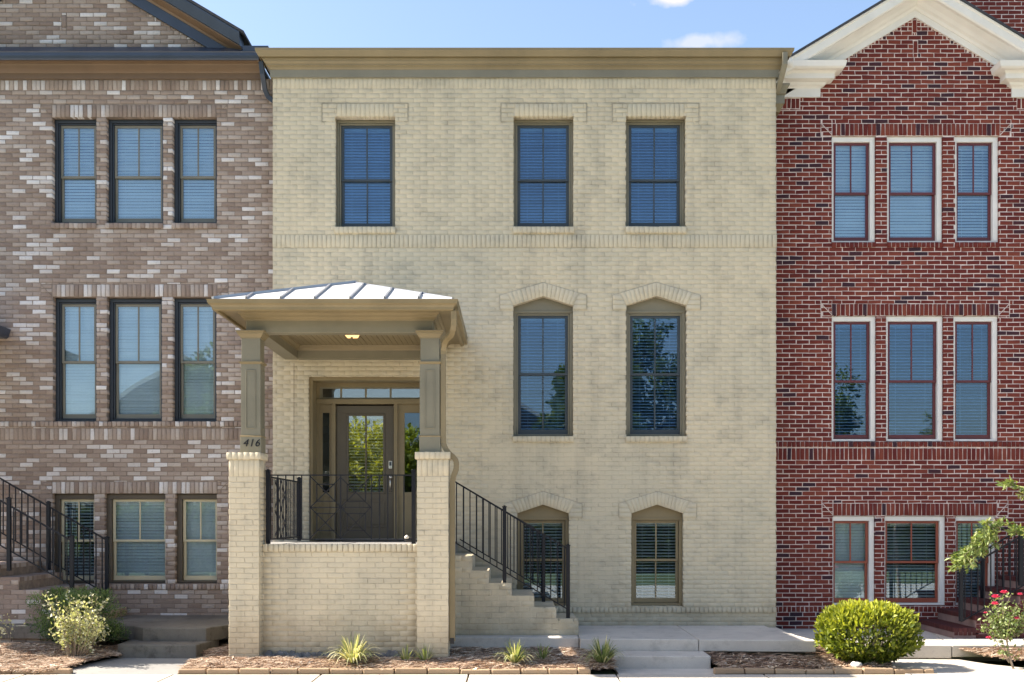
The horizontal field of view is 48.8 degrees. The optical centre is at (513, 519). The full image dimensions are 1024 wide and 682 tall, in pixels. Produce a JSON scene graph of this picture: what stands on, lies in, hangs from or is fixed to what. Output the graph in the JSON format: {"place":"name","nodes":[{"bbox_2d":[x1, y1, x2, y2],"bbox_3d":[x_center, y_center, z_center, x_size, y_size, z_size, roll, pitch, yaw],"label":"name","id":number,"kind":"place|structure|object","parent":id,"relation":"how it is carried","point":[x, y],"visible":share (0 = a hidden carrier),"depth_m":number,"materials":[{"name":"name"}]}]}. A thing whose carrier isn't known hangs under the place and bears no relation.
{"place":"outdoors","nodes":[
{"label":"outdoors","id":0,"kind":"place"},
{"bbox_2d":[405,535,411,543],"bbox_3d":[-1.365,0.254,14.737,0.142,0.113,0.067,0,0,0],"label":"door stop","id":1,"kind":"object","parent":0,"point":[407,537],"depth_m":14.71,"materials":[{"name":"white rubber"}]},
{"bbox_2d":[0,674,1023,681],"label":"sidewalk","id":2,"kind":"structure","parent":0,"point":[512,678],"depth_m":13.38,"materials":[{"name":"concrete"}]},
{"bbox_2d":[25,656,1023,677],"bbox_3d":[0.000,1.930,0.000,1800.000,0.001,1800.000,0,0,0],"label":"ground","id":3,"kind":"structure","parent":0,"point":[1002,663],"depth_m":15.05,"materials":[{"name":"brown soil"}]},
{"bbox_2d":[1,647,115,671],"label":"mulch bed","id":4,"kind":"object","parent":3,"relation":"on","point":[50,660],"visible":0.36,"depth_m":14.16,"materials":[{"name":"brown wood"}]},
{"bbox_2d":[0,614,24,644],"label":"sapling","id":5,"kind":"object","parent":4,"relation":"on","point":[4,628],"visible":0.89,"depth_m":14.54,"materials":[{"name":"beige plant"}]},
{"bbox_2d":[0,668,72,673],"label":"garden edging","id":6,"kind":"object","parent":4,"relation":"on","point":[63,671],"visible":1,"depth_m":13.72,"materials":[{"name":"stone"}]},
{"bbox_2d":[24,585,130,643],"bbox_3d":[-5.763,1.325,14.959,1.468,0.944,1.025,0,0,0],"label":"feathery shrub","id":7,"kind":"object","parent":4,"relation":"on","point":[116,629],"visible":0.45,"depth_m":14.85,"materials":[{"name":"green plant"}]},
{"bbox_2d":[42,589,113,656],"bbox_3d":[-5.548,1.358,14.352,0.844,0.932,0.626,0,0,0],"label":"variegated shrub","id":8,"kind":"object","parent":4,"relation":"on","point":[71,638],"visible":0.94,"depth_m":14.27,"materials":[{"name":"green plant"}]},
{"bbox_2d":[0,645,895,671],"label":"fallen leaves","id":9,"kind":"object","parent":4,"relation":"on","point":[735,666],"visible":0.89,"depth_m":13.95,"materials":[{"name":"brown plant"}]},
{"bbox_2d":[0,615,228,657],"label":"concrete steps","id":10,"kind":"structure","parent":3,"relation":"on","point":[172,636],"depth_m":15.09,"materials":[{"name":"grey concrete"}]},
{"bbox_2d":[0,561,126,643],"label":"brick stairs","id":11,"kind":"structure","parent":10,"relation":"on","point":[20,581],"depth_m":15.51,"materials":[{"name":"brown brick"}]},
{"bbox_2d":[0,497,74,592],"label":"stair railing","id":12,"kind":"object","parent":11,"relation":"on","point":[8,547],"visible":0.93,"depth_m":15.61,"materials":[{"name":"black metal"}]},
{"bbox_2d":[0,477,109,599],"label":"stair railing","id":13,"kind":"object","parent":11,"relation":"on","point":[48,514],"visible":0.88,"depth_m":16.78,"materials":[{"name":"black metal"}]},
{"bbox_2d":[71,658,195,674],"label":"walkway","id":14,"kind":"structure","parent":3,"relation":"on","point":[140,666],"depth_m":14.15,"materials":[{"name":"concrete"}]},
{"bbox_2d":[0,0,272,645],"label":"townhouse","id":15,"kind":"structure","parent":3,"relation":"on","point":[136,184],"depth_m":17.04,"materials":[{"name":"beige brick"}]},
{"bbox_2d":[0,326,10,338],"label":"neighbour porch","id":16,"kind":"object","parent":15,"relation":"attached to","point":[4,332],"visible":1,"depth_m":16.89,"materials":[{"name":"grey metal"}]},
{"bbox_2d":[55,494,94,582],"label":"window","id":17,"kind":"structure","parent":15,"relation":"in","point":[60,499],"depth_m":17.18,"materials":[{"name":"black glass"}]},
{"bbox_2d":[55,120,96,222],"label":"window","id":18,"kind":"structure","parent":15,"relation":"in","point":[65,212],"depth_m":17.26,"materials":[{"name":"blue glass"}]},
{"bbox_2d":[56,299,96,421],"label":"window","id":19,"kind":"structure","parent":15,"relation":"in","point":[76,376],"depth_m":17.27,"materials":[{"name":"blue glass"}]},
{"bbox_2d":[110,299,161,421],"bbox_3d":[-5.728,-2.422,17.220,0.823,1.864,0.160,0,0,0],"label":"window","id":20,"kind":"structure","parent":15,"relation":"in","point":[140,320],"depth_m":17.27,"materials":[{"name":"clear glass"}]},
{"bbox_2d":[109,120,163,222],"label":"window","id":21,"kind":"structure","parent":15,"relation":"in","point":[122,169],"depth_m":17.27,"materials":[{"name":"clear glass"}]},
{"bbox_2d":[107,494,165,582],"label":"window","id":22,"kind":"structure","parent":15,"relation":"in","point":[123,507],"depth_m":17.26,"materials":[{"name":"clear glass"}]},
{"bbox_2d":[175,120,216,222],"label":"window","id":23,"kind":"structure","parent":15,"relation":"in","point":[201,169],"depth_m":17.27,"materials":[{"name":"blue glass"}]},
{"bbox_2d":[175,299,216,421],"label":"window","id":24,"kind":"structure","parent":15,"relation":"in","point":[197,369],"depth_m":17.27,"materials":[{"name":"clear glass"}]},
{"bbox_2d":[177,494,216,582],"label":"window","id":25,"kind":"structure","parent":15,"relation":"in","point":[196,544],"depth_m":17.26,"materials":[{"name":"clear glass"}]},
{"bbox_2d":[206,280,467,658],"bbox_3d":[-2.225,-0.688,15.276,3.082,5.157,2.963,0,0,0],"label":"entrance porch","id":26,"kind":"object","parent":3,"relation":"on","point":[305,599],"visible":0.91,"depth_m":14.32,"materials":[{"name":"beige brick"}]},
{"bbox_2d":[271,476,300,540],"bbox_3d":[-3.162,-0.160,15.616,0.064,0.940,2.072,0,0,0],"label":"side railing","id":27,"kind":"object","parent":26,"relation":"on","point":[297,509],"visible":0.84,"depth_m":15.73,"materials":[{"name":"black metal"}]},
{"bbox_2d":[265,469,415,543],"bbox_3d":[-2.226,-0.170,14.520,1.936,0.960,0.064,0,0,0],"label":"porch railing","id":28,"kind":"object","parent":26,"relation":"on","point":[268,505],"visible":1,"depth_m":14.51,"materials":[{"name":"black metal"}]},
{"bbox_2d":[345,335,358,337],"bbox_3d":[-2.199,-2.509,15.300,0.220,0.101,0.220,0,0,0],"label":"ceiling lamp","id":29,"kind":"object","parent":26,"relation":"attached to","point":[352,336],"visible":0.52,"depth_m":15.25,"materials":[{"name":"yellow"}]},
{"bbox_2d":[178,667,590,673],"bbox_3d":[-1.577,1.842,13.765,5.020,0.076,0.105,0,0,0],"label":"garden edging","id":30,"kind":"object","parent":3,"relation":"on","point":[410,670],"visible":1,"depth_m":13.72,"materials":[{"name":"stone"}]},
{"bbox_2d":[0,641,1023,672],"bbox_3d":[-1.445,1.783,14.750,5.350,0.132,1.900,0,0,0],"label":"mulch bed","id":31,"kind":"object","parent":3,"relation":"on","point":[424,664],"visible":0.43,"depth_m":13.91,"materials":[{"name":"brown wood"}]},
{"bbox_2d":[326,634,381,665],"bbox_3d":[-2.000,1.593,14.007,0.868,0.406,0.803,0,0,0],"label":"liriope clump","id":32,"kind":"object","parent":31,"relation":"on","point":[353,653],"visible":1,"depth_m":13.93,"materials":[{"name":"plant"}]},
{"bbox_2d":[397,644,414,660],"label":"liriope clump","id":33,"kind":"object","parent":31,"relation":"on","point":[405,655],"visible":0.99,"depth_m":14.06,"materials":[{"name":"green plant"}]},
{"bbox_2d":[414,645,437,659],"bbox_3d":[-1.111,1.657,14.070,0.428,0.257,0.385,0,0,0],"label":"liriope clump","id":34,"kind":"object","parent":31,"relation":"on","point":[425,655],"visible":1,"depth_m":14.10,"materials":[{"name":"green plant"}]},
{"bbox_2d":[495,638,538,663],"bbox_3d":[0.022,1.632,14.006,0.676,0.354,0.586,0,0,0],"label":"liriope clump","id":35,"kind":"object","parent":31,"relation":"on","point":[516,655],"visible":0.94,"depth_m":13.98,"materials":[{"name":"plant"}]},
{"bbox_2d":[530,640,553,659],"bbox_3d":[0.351,1.656,14.283,0.326,0.269,0.404,0,0,0],"label":"liriope clump","id":36,"kind":"object","parent":31,"relation":"on","point":[545,654],"visible":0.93,"depth_m":14.26,"materials":[{"name":"green plant"}]},
{"bbox_2d":[578,636,627,662],"bbox_3d":[1.109,1.606,13.985,0.729,0.404,0.653,0,0,0],"label":"liriope clump","id":37,"kind":"object","parent":31,"relation":"on","point":[607,655],"visible":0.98,"depth_m":13.91,"materials":[{"name":"green plant"}]},
{"bbox_2d":[944,475,1023,573],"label":"young tree","id":38,"kind":"object","parent":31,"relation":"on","point":[982,540],"visible":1,"depth_m":13.51,"materials":[{"name":"green plant"}]},
{"bbox_2d":[976,590,1023,668],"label":"rose bush","id":39,"kind":"object","parent":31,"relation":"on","point":[1005,628],"visible":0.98,"depth_m":14.12,"materials":[{"name":"green plant"}]},
{"bbox_2d":[255,48,793,627],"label":"townhouse","id":40,"kind":"structure","parent":3,"relation":"on","point":[585,238],"depth_m":16.76,"materials":[{"name":"beige brick"}]},
{"bbox_2d":[336,406,393,537],"bbox_3d":[-2.268,-0.727,17.193,0.873,2.015,0.174,0,0,0],"label":"door","id":41,"kind":"structure","parent":40,"relation":"in","point":[343,413],"depth_m":17.19,"materials":[{"name":"brown paint"}]},
{"bbox_2d":[337,120,395,226],"bbox_3d":[-2.208,-5.164,16.990,0.889,1.636,0.160,0,0,0],"label":"window","id":42,"kind":"structure","parent":40,"relation":"in","point":[343,126],"depth_m":17.02,"materials":[{"name":"blue glass"}]},
{"bbox_2d":[320,387,419,398],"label":"transom window","id":43,"kind":"structure","parent":40,"relation":"in","point":[321,388],"depth_m":17.18,"materials":[{"name":"green paint"}]},
{"bbox_2d":[513,120,572,226],"bbox_3d":[0.438,-5.169,16.990,0.892,1.635,0.160,0,0,0],"label":"window","id":44,"kind":"structure","parent":40,"relation":"in","point":[522,126],"depth_m":16.99,"materials":[{"name":"green paint"}]},
{"bbox_2d":[513,298,572,435],"bbox_3d":[0.434,-2.284,16.954,0.891,2.089,0.172,0,0,0],"label":"window","id":45,"kind":"structure","parent":40,"relation":"in","point":[542,310],"depth_m":16.93,"materials":[{"name":"blue glass"}]},
{"bbox_2d":[517,505,568,605],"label":"window","id":46,"kind":"structure","parent":40,"relation":"in","point":[542,512],"depth_m":16.91,"materials":[{"name":"glass"}]},
{"bbox_2d":[625,120,683,226],"bbox_3d":[2.106,-5.172,16.990,0.888,1.636,0.160,0,0,0],"label":"window","id":47,"kind":"structure","parent":40,"relation":"in","point":[632,126],"depth_m":16.98,"materials":[{"name":"blue glass"}]},
{"bbox_2d":[626,297,684,435],"bbox_3d":[2.114,-2.285,16.954,0.896,2.092,0.172,0,0,0],"label":"window","id":48,"kind":"structure","parent":40,"relation":"in","point":[655,309],"depth_m":16.94,"materials":[{"name":"blue glass"}]},
{"bbox_2d":[631,505,681,605],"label":"window","id":49,"kind":"structure","parent":40,"relation":"in","point":[656,512],"depth_m":16.92,"materials":[{"name":"green paint"}]},
{"bbox_2d":[612,650,710,670],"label":"concrete steps","id":50,"kind":"structure","parent":3,"relation":"on","point":[639,659],"depth_m":14.27,"materials":[{"name":"grey concrete"}]},
{"bbox_2d":[615,668,713,673],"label":"walkway","id":51,"kind":"structure","parent":3,"relation":"on","point":[663,671],"depth_m":14.00,"materials":[{"name":"concrete"}]},
{"bbox_2d":[707,650,893,668],"bbox_3d":[3.600,1.786,14.700,2.200,0.129,1.800,0,0,0],"label":"mulch bed","id":52,"kind":"object","parent":3,"relation":"on","point":[770,657],"visible":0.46,"depth_m":14.36,"materials":[{"name":"brown wood"}]},
{"bbox_2d":[850,661,861,667],"bbox_3d":[4.212,1.790,13.898,0.138,0.109,0.160,0,0,0],"label":"rock","id":53,"kind":"object","parent":52,"relation":"on","point":[856,663],"visible":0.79,"depth_m":13.85,"materials":[{"name":"white stone"}]},
{"bbox_2d":[813,598,925,664],"bbox_3d":[4.498,1.417,14.316,1.366,0.881,1.188,0,0,0],"label":"round shrub","id":54,"kind":"object","parent":52,"relation":"on","point":[844,618],"visible":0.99,"depth_m":13.99,"materials":[{"name":"green plant"}]},
{"bbox_2d":[713,667,933,673],"bbox_3d":[3.772,1.841,13.766,2.675,0.079,0.102,0,0,0],"label":"garden edging","id":55,"kind":"object","parent":3,"relation":"on","point":[834,670],"visible":1,"depth_m":13.72,"materials":[{"name":"stone"}]},
{"bbox_2d":[776,0,1023,628],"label":"townhouse","id":56,"kind":"structure","parent":3,"relation":"on","point":[900,289],"depth_m":17.41,"materials":[{"name":"red brick"}]},
{"bbox_2d":[831,137,874,241],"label":"window","id":57,"kind":"structure","parent":56,"relation":"in","point":[850,190],"depth_m":17.56,"materials":[{"name":"blue glass"}]},
{"bbox_2d":[831,316,874,441],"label":"window","id":58,"kind":"structure","parent":56,"relation":"in","point":[868,322],"depth_m":17.50,"materials":[{"name":"glass"}]},
{"bbox_2d":[832,516,873,604],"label":"window","id":59,"kind":"structure","parent":56,"relation":"in","point":[853,565],"depth_m":17.57,"materials":[{"name":"grey glass"}]},
{"bbox_2d":[886,316,941,441],"bbox_3d":[6.180,-2.178,17.525,0.879,1.928,0.160,0,0,0],"label":"window","id":60,"kind":"structure","parent":56,"relation":"in","point":[935,322],"depth_m":17.52,"materials":[{"name":"glass"}]},
{"bbox_2d":[887,137,941,241],"bbox_3d":[6.182,-5.096,17.525,0.853,1.636,0.160,0,0,0],"label":"window","id":61,"kind":"structure","parent":56,"relation":"in","point":[922,196],"depth_m":17.57,"materials":[{"name":"blue glass"}]},
{"bbox_2d":[884,516,944,604],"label":"window","id":62,"kind":"structure","parent":56,"relation":"in","point":[937,521],"depth_m":17.52,"materials":[{"name":"white paint"}]},
{"bbox_2d":[953,316,996,441],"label":"window","id":63,"kind":"structure","parent":56,"relation":"in","point":[971,322],"depth_m":17.49,"materials":[{"name":"glass"}]},
{"bbox_2d":[955,516,994,604],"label":"window","id":64,"kind":"structure","parent":56,"relation":"in","point":[962,521],"depth_m":17.52,"materials":[{"name":"white paint"}]},
{"bbox_2d":[955,137,997,241],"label":"window","id":65,"kind":"structure","parent":56,"relation":"in","point":[990,144],"depth_m":17.52,"materials":[{"name":"blue glass"}]},
{"bbox_2d":[891,659,1023,674],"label":"walkway","id":66,"kind":"structure","parent":3,"relation":"on","point":[948,666],"depth_m":14.37,"materials":[{"name":"concrete"}]},
{"bbox_2d":[193,0,879,78],"label":"sky","id":67,"kind":"structure","parent":0,"point":[794,24],"materials":[{"name":"blue"}]},
{"bbox_2d":[451,625,815,662],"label":"patio","id":68,"kind":"structure","parent":0,"point":[750,639],"depth_m":15.07,"materials":[{"name":"concrete"}]},
{"bbox_2d":[455,553,578,634],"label":"brick stairs","id":69,"kind":"structure","parent":68,"relation":"on","point":[486,603],"depth_m":15.35,"materials":[{"name":"beige brick"}]},
{"bbox_2d":[460,489,544,601],"bbox_3d":[-0.166,0.340,16.540,1.261,1.724,0.064,0,0,0],"label":"stair railing","id":70,"kind":"object","parent":69,"relation":"on","point":[543,597],"visible":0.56,"depth_m":16.53,"materials":[{"name":"black metal"}]},
{"bbox_2d":[455,481,569,617],"bbox_3d":[-0.038,0.419,15.430,1.616,1.936,0.064,0,0,0],"label":"stair railing","id":71,"kind":"object","parent":69,"relation":"on","point":[567,547],"visible":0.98,"depth_m":15.42,"materials":[{"name":"black metal"}]},
{"bbox_2d":[782,629,1023,660],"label":"side patio","id":72,"kind":"structure","parent":0,"point":[936,646],"depth_m":15.40,"materials":[{"name":"concrete"}]},
{"bbox_2d":[918,575,1023,637],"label":"brick stairs","id":73,"kind":"structure","parent":72,"relation":"on","point":[947,623],"depth_m":16.43,"materials":[{"name":"red brick"}]},
{"bbox_2d":[959,534,1023,621],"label":"stair railing","id":74,"kind":"object","parent":73,"relation":"on","point":[962,595],"visible":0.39,"depth_m":16.04,"materials":[{"name":"black metal"}]},
{"bbox_2d":[980,534,1015,597],"bbox_3d":[8.001,0.356,17.160,1.824,1.871,0.064,0,0,0],"label":"stair railing","id":75,"kind":"object","parent":73,"relation":"on","point":[982,576],"visible":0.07,"depth_m":17.15,"materials":[{"name":"black metal"}]}
]}

